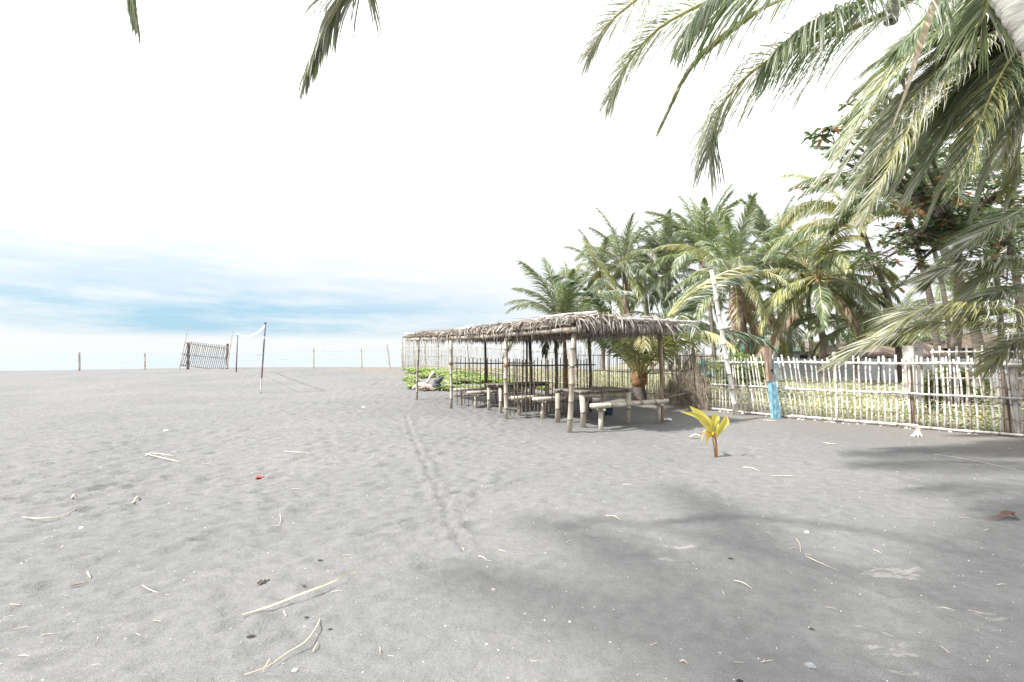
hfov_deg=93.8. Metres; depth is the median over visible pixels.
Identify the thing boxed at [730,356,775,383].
bush
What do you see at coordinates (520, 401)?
bamboo bench
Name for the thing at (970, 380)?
bush
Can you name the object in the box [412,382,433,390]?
driftwood log
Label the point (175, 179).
sky
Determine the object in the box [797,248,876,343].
coconut palm
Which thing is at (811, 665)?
stone
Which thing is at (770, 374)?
timber post
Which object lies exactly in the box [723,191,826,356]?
coconut palm
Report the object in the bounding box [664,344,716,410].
brushwood gate
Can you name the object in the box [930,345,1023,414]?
bamboo fence
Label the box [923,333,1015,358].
dark hut
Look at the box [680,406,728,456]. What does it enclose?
coconut seedling
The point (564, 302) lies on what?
coconut palm
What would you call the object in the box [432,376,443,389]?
tree stump
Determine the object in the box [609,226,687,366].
coconut palm
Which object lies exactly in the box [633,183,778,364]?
coconut palm
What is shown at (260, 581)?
husk clump
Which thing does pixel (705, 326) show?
coconut palm
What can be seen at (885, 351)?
thatched hut
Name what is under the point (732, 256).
coconut palm
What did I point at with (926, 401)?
bush
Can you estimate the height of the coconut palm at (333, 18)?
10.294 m
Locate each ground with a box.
[0,354,1023,681]
[416,364,1023,433]
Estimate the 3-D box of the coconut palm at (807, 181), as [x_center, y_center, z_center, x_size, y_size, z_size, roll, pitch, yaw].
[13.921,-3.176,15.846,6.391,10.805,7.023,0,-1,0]
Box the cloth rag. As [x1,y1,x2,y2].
[702,359,711,374]
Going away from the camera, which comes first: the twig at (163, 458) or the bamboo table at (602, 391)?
the twig at (163, 458)
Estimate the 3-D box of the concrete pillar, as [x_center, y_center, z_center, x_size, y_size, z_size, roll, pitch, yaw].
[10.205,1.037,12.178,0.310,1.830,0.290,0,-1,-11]
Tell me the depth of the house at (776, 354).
38.49 m
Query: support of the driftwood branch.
on the ground at (540, 508)
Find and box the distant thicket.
[696,355,723,368]
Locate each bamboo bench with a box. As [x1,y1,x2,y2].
[453,387,503,405]
[467,389,524,407]
[510,393,568,415]
[532,395,594,418]
[589,398,668,429]
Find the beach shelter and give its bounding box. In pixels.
[403,311,699,432]
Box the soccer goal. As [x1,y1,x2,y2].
[178,325,232,369]
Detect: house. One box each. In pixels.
[727,337,798,370]
[784,341,829,358]
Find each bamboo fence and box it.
[709,352,1023,436]
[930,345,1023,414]
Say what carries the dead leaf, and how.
on the ground at (540, 508)
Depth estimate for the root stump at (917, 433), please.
9.10 m
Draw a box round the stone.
[804,662,815,668]
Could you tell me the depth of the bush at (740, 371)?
20.38 m
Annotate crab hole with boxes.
[245,635,256,638]
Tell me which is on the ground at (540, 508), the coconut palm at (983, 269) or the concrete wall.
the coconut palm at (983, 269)
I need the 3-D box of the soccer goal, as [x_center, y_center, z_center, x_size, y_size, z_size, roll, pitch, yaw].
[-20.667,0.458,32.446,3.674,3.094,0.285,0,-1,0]
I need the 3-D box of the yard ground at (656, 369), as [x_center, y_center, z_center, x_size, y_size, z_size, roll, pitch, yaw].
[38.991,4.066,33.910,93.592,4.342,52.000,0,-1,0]
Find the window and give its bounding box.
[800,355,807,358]
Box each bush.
[702,349,762,387]
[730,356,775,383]
[838,309,919,347]
[909,320,945,340]
[924,368,953,410]
[934,359,995,407]
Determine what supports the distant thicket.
on the yard ground at (656, 369)
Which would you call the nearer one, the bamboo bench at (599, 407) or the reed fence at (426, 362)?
the bamboo bench at (599, 407)
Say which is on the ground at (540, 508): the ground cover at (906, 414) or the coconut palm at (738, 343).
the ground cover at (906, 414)
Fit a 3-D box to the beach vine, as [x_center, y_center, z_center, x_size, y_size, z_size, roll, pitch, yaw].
[-3.776,1.771,23.432,5.236,0.717,13.898,1,-2,-36]
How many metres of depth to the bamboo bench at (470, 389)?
14.66 m
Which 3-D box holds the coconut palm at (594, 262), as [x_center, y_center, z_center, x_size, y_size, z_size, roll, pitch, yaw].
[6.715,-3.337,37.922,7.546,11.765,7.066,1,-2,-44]
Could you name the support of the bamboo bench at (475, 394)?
on the ground at (540, 508)
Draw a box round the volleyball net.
[236,322,266,392]
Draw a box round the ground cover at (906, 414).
[459,366,1023,432]
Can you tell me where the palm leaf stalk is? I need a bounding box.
[241,571,359,614]
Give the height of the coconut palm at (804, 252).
10.802 m
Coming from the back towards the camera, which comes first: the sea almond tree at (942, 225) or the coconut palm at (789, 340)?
the coconut palm at (789, 340)
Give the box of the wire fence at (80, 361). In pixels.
[2,345,415,370]
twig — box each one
[24,509,74,518]
[145,453,183,462]
[244,619,319,674]
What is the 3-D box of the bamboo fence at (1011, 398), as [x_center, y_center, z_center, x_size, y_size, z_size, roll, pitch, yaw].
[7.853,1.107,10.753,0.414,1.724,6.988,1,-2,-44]
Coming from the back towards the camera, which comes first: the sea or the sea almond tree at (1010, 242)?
the sea
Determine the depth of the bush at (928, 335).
31.84 m
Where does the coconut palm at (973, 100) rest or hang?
on the ground at (540, 508)
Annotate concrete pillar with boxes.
[902,346,924,414]
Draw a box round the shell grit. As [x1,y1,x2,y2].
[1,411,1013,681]
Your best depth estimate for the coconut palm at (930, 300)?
19.63 m
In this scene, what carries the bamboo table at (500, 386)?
on the ground at (540, 508)
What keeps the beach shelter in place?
on the ground at (540, 508)
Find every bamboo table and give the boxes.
[485,381,547,412]
[554,386,631,427]
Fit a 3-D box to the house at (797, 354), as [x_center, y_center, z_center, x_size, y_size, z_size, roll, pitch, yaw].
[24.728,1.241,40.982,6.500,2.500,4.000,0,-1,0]
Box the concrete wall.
[774,357,1015,380]
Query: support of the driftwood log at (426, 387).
on the ground at (540, 508)
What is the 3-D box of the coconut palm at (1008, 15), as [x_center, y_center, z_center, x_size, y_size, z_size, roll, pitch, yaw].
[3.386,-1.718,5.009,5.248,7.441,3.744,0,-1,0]
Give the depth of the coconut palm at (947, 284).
31.86 m
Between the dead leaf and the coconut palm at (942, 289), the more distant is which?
the coconut palm at (942, 289)
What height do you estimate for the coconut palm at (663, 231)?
12.730 m
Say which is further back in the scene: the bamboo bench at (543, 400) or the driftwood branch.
the driftwood branch
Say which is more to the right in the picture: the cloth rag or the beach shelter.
the cloth rag
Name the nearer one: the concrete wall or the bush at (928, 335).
the concrete wall
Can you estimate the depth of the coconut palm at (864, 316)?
23.99 m
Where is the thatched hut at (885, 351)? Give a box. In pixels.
[808,337,964,358]
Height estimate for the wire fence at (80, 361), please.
2.039 m
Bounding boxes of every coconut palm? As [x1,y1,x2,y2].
[119,0,387,101]
[503,253,637,387]
[544,238,777,399]
[554,227,650,369]
[573,0,1023,204]
[573,208,680,371]
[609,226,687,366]
[619,207,730,370]
[630,287,706,368]
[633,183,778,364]
[650,191,814,365]
[667,288,731,366]
[710,303,795,357]
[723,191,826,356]
[728,269,847,358]
[738,235,904,382]
[741,212,874,358]
[762,166,997,382]
[787,103,1023,395]
[787,271,921,382]
[797,86,1023,367]
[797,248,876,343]
[802,0,1023,236]
[816,208,1023,380]
[843,132,1023,350]
[864,282,952,343]
[887,206,1023,342]
[899,258,1014,333]
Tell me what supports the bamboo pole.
on the ground at (540, 508)
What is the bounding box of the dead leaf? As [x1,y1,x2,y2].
[984,510,1020,519]
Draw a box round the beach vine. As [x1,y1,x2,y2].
[402,367,549,390]
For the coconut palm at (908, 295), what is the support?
on the yard ground at (656, 369)
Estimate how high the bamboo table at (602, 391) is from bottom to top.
0.864 m
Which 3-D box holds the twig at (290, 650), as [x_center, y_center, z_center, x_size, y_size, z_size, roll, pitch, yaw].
[-1.187,1.644,2.598,0.107,0.026,0.524,-1,-2,20]
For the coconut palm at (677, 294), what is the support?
on the yard ground at (656, 369)
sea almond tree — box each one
[795,60,1023,407]
[949,145,1023,401]
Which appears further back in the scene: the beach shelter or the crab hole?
the beach shelter
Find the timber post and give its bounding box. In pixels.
[762,348,780,418]
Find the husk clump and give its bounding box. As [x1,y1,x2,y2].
[257,579,269,584]
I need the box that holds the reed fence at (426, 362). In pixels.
[401,336,717,405]
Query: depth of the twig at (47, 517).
4.57 m
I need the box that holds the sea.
[0,353,722,370]
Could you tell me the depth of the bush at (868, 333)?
29.16 m
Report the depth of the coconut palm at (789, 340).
29.83 m
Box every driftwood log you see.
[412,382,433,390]
[419,385,434,390]
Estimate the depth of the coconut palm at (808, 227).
22.44 m
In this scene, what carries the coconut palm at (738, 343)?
on the yard ground at (656, 369)
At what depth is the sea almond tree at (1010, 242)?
14.60 m
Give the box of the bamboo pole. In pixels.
[697,261,738,414]
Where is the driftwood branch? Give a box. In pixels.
[426,371,437,383]
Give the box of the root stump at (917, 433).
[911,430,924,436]
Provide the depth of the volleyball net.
18.66 m
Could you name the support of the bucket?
on the ground at (540, 508)
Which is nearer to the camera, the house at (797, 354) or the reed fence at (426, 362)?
the reed fence at (426, 362)
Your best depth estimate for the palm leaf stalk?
3.10 m
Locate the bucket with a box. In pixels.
[604,408,612,414]
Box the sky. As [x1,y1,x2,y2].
[0,0,1023,352]
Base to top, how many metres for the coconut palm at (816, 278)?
6.972 m
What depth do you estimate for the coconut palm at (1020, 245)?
20.98 m

